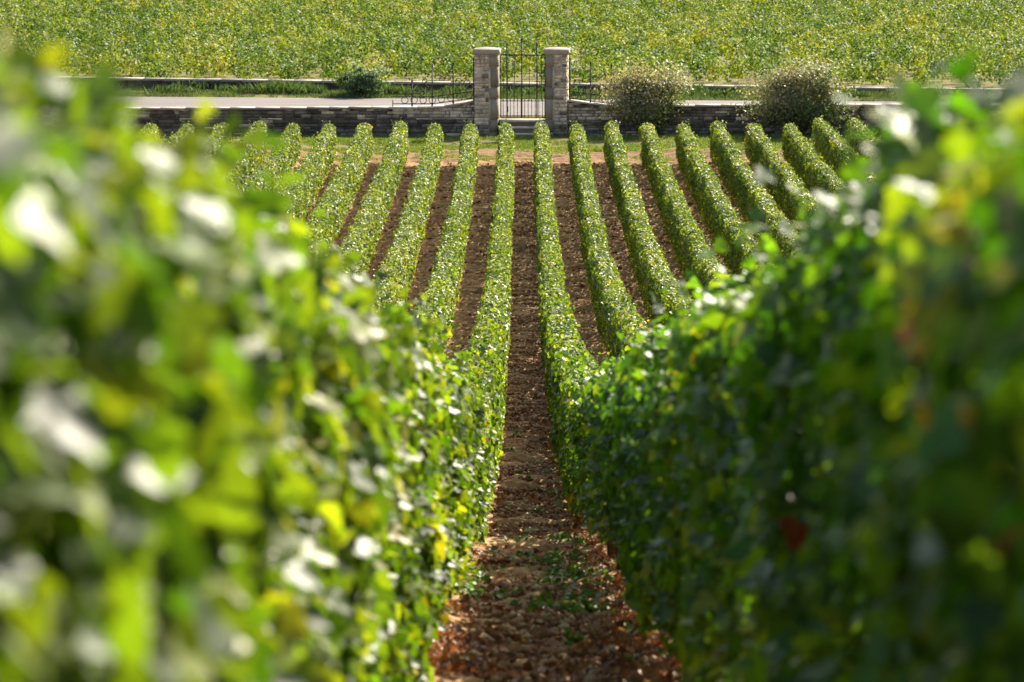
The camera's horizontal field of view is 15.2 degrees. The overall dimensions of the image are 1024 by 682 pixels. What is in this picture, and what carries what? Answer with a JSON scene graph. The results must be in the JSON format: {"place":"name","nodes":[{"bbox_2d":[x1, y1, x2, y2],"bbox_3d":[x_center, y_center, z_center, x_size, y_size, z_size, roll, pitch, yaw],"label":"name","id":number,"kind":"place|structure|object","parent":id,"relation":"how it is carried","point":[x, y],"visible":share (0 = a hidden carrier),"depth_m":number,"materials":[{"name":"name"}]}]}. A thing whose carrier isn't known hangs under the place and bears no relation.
{"place":"outdoors","nodes":[
{"label":"outdoors","id":0,"kind":"place"},
{"bbox_2d":[0,0,1022,681],"bbox_3d":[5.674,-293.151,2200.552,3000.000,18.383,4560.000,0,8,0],"label":"ground","id":1,"kind":"structure","parent":0,"point":[476,278],"depth_m":90.68,"materials":[{"name":"soil"}]},
{"bbox_2d":[117,123,158,156],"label":"vine row","id":2,"kind":"object","parent":1,"relation":"on","point":[149,128],"visible":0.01,"depth_m":107.53,"materials":[{"name":"green plant"}]},
{"bbox_2d":[161,120,194,145],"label":"vine row","id":3,"kind":"object","parent":1,"relation":"on","point":[178,134],"visible":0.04,"depth_m":105.64,"materials":[{"name":"green plant"}]},
{"bbox_2d":[206,122,233,164],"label":"vine row","id":4,"kind":"object","parent":1,"relation":"on","point":[216,138],"visible":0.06,"depth_m":105.25,"materials":[{"name":"green plant"}]},
{"bbox_2d":[227,117,267,189],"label":"vine row","id":5,"kind":"object","parent":1,"relation":"on","point":[242,172],"visible":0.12,"depth_m":102.60,"materials":[{"name":"green plant"}]},
{"bbox_2d":[0,23,514,681],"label":"vine row","id":6,"kind":"object","parent":1,"relation":"on","point":[244,437],"visible":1,"depth_m":2.78,"materials":[{"name":"green plant"}]},
{"bbox_2d":[40,100,474,135],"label":"stone wall","id":7,"kind":"structure","parent":1,"relation":"on","point":[347,120],"depth_m":117.45,"materials":[{"name":"grey stone"}]},
{"bbox_2d":[392,57,474,106],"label":"iron railing","id":8,"kind":"object","parent":7,"relation":"on","point":[432,96],"visible":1,"depth_m":117.53,"materials":[{"name":"black metal"}]},
{"bbox_2d":[239,123,300,192],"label":"vine row","id":9,"kind":"object","parent":1,"relation":"on","point":[281,163],"visible":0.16,"depth_m":100.50,"materials":[{"name":"green plant"}]},
{"bbox_2d":[281,119,337,230],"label":"vine row","id":10,"kind":"object","parent":1,"relation":"on","point":[317,163],"visible":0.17,"depth_m":97.68,"materials":[{"name":"green plant"}]},
{"bbox_2d":[302,122,373,257],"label":"vine row","id":11,"kind":"object","parent":1,"relation":"on","point":[336,199],"visible":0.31,"depth_m":92.48,"materials":[{"name":"green plant"}]},
{"bbox_2d":[328,61,391,95],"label":"bush","id":12,"kind":"object","parent":1,"relation":"on","point":[361,80],"visible":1,"depth_m":126.91,"materials":[{"name":"green plant"}]},
{"bbox_2d":[326,117,408,296],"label":"vine row","id":13,"kind":"object","parent":1,"relation":"on","point":[370,219],"visible":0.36,"depth_m":88.72,"materials":[{"name":"green plant"}]},
{"bbox_2d":[367,123,451,312],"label":"vine row","id":14,"kind":"object","parent":1,"relation":"on","point":[400,262],"visible":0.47,"depth_m":82.58,"materials":[{"name":"green plant"}]},
{"bbox_2d":[409,119,479,360],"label":"vine row","id":15,"kind":"object","parent":1,"relation":"on","point":[442,292],"visible":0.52,"depth_m":78.68,"materials":[{"name":"green plant"}]},
{"bbox_2d":[473,47,500,135],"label":"gate pillar","id":16,"kind":"structure","parent":1,"relation":"on","point":[486,86],"depth_m":117.10,"materials":[{"name":"stone"}]},
{"bbox_2d":[500,37,545,117],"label":"iron gate","id":17,"kind":"structure","parent":16,"relation":"attached to","point":[507,55],"depth_m":117.58,"materials":[{"name":"black metal"}]},
{"bbox_2d":[65,86,951,101],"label":"verge grass","id":18,"kind":"structure","parent":1,"relation":"on","point":[882,96],"depth_m":127.10,"materials":[{"name":"green plant"}]},
{"bbox_2d":[159,132,883,151],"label":"grass strip","id":19,"kind":"object","parent":1,"relation":"on","point":[528,141],"depth_m":115.07,"materials":[{"name":"green plant"}]},
{"bbox_2d":[500,119,544,136],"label":"stone steps","id":20,"kind":"structure","parent":1,"relation":"on","point":[525,127],"depth_m":117.26,"materials":[{"name":"grey stone"}]},
{"bbox_2d":[64,78,991,97],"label":"verge weeds","id":21,"kind":"object","parent":1,"relation":"on","point":[276,87],"visible":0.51,"depth_m":128.09,"materials":[{"name":"green plant"}]},
{"bbox_2d":[64,76,992,93],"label":"stone wall","id":22,"kind":"structure","parent":1,"relation":"on","point":[135,82],"depth_m":129.25,"materials":[{"name":"grey stone"}]},
{"bbox_2d":[282,160,804,681],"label":"soil clods","id":23,"kind":"object","parent":1,"relation":"on","point":[554,618],"visible":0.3,"depth_m":32.20,"materials":[{"name":"brown soil"}]},
{"bbox_2d":[544,47,569,135],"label":"gate pillar","id":24,"kind":"structure","parent":1,"relation":"on","point":[556,89],"depth_m":117.10,"materials":[{"name":"stone"}]},
{"bbox_2d":[453,430,675,660],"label":"weeds","id":25,"kind":"object","parent":1,"relation":"on","point":[569,572],"visible":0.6,"depth_m":19.84,"materials":[{"name":"green plant"}]},
{"bbox_2d":[416,329,722,681],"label":"fallen leaves","id":26,"kind":"object","parent":1,"relation":"on","point":[447,658],"visible":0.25,"depth_m":15.22,"materials":[{"name":"brown plant"}]},
{"bbox_2d":[567,119,651,361],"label":"vine row","id":27,"kind":"object","parent":1,"relation":"on","point":[615,310],"visible":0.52,"depth_m":73.29,"materials":[{"name":"green plant"}]},
{"bbox_2d":[591,53,707,134],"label":"bush","id":28,"kind":"object","parent":1,"relation":"on","point":[637,92],"visible":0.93,"depth_m":116.78,"materials":[{"name":"green plant"}]},
{"bbox_2d":[603,117,699,329],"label":"vine row","id":29,"kind":"object","parent":1,"relation":"on","point":[652,272],"visible":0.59,"depth_m":80.25,"materials":[{"name":"green plant"}]},
{"bbox_2d":[638,122,732,301],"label":"vine row","id":30,"kind":"object","parent":1,"relation":"on","point":[684,234],"visible":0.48,"depth_m":85.62,"materials":[{"name":"green plant"}]},
{"bbox_2d":[674,119,774,279],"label":"vine row","id":31,"kind":"object","parent":1,"relation":"on","point":[718,215],"visible":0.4,"depth_m":89.38,"materials":[{"name":"green plant"}]},
{"bbox_2d":[709,117,799,268],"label":"vine row","id":32,"kind":"object","parent":1,"relation":"on","point":[746,191],"visible":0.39,"depth_m":93.00,"materials":[{"name":"green plant"}]},
{"bbox_2d":[533,45,1023,681],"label":"vine row","id":33,"kind":"object","parent":1,"relation":"on","point":[807,465],"visible":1,"depth_m":4.71,"materials":[{"name":"green plant"}]},
{"bbox_2d":[743,122,820,234],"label":"vine row","id":34,"kind":"object","parent":1,"relation":"on","point":[760,151],"visible":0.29,"depth_m":95.55,"materials":[{"name":"green plant"}]},
{"bbox_2d":[568,99,1000,135],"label":"stone wall","id":35,"kind":"structure","parent":1,"relation":"on","point":[580,112],"depth_m":117.42,"materials":[{"name":"grey stone"}]},
{"bbox_2d":[569,57,650,103],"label":"iron railing","id":36,"kind":"object","parent":35,"relation":"on","point":[570,96],"visible":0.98,"depth_m":117.49,"materials":[{"name":"black metal"}]},
{"bbox_2d":[724,50,869,136],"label":"bush","id":37,"kind":"object","parent":1,"relation":"on","point":[792,99],"visible":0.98,"depth_m":116.59,"materials":[{"name":"green plant"}]},
{"bbox_2d":[782,123,845,200],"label":"vine row","id":38,"kind":"object","parent":1,"relation":"on","point":[813,171],"visible":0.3,"depth_m":99.86,"materials":[{"name":"green plant"}]},
{"bbox_2d":[811,116,877,183],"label":"vine row","id":39,"kind":"object","parent":1,"relation":"on","point":[828,143],"visible":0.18,"depth_m":105.13,"materials":[{"name":"green plant"}]},
{"bbox_2d":[845,116,879,174],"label":"vine row","id":40,"kind":"object","parent":1,"relation":"on","point":[855,126],"visible":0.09,"depth_m":107.09,"materials":[{"name":"green plant"}]},
{"bbox_2d":[880,124,917,141],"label":"vine row","id":41,"kind":"object","parent":1,"relation":"on","point":[882,125],"visible":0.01,"depth_m":110.06,"materials":[{"name":"green plant"}]},
{"bbox_2d":[0,0,1023,87],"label":"vines beyond road","id":42,"kind":"structure","parent":0,"point":[157,22],"depth_m":148.20,"materials":[{"name":"green plant"}]},
{"bbox_2d":[263,147,781,160],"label":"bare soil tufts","id":43,"kind":"object","parent":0,"point":[379,152],"visible":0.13,"depth_m":111.24,"materials":[{"name":"green plant"}]},
{"bbox_2d":[128,97,948,114],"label":"road","id":44,"kind":"structure","parent":0,"point":[220,102],"depth_m":124.66,"materials":[{"name":"grey asphalt"}]}
]}

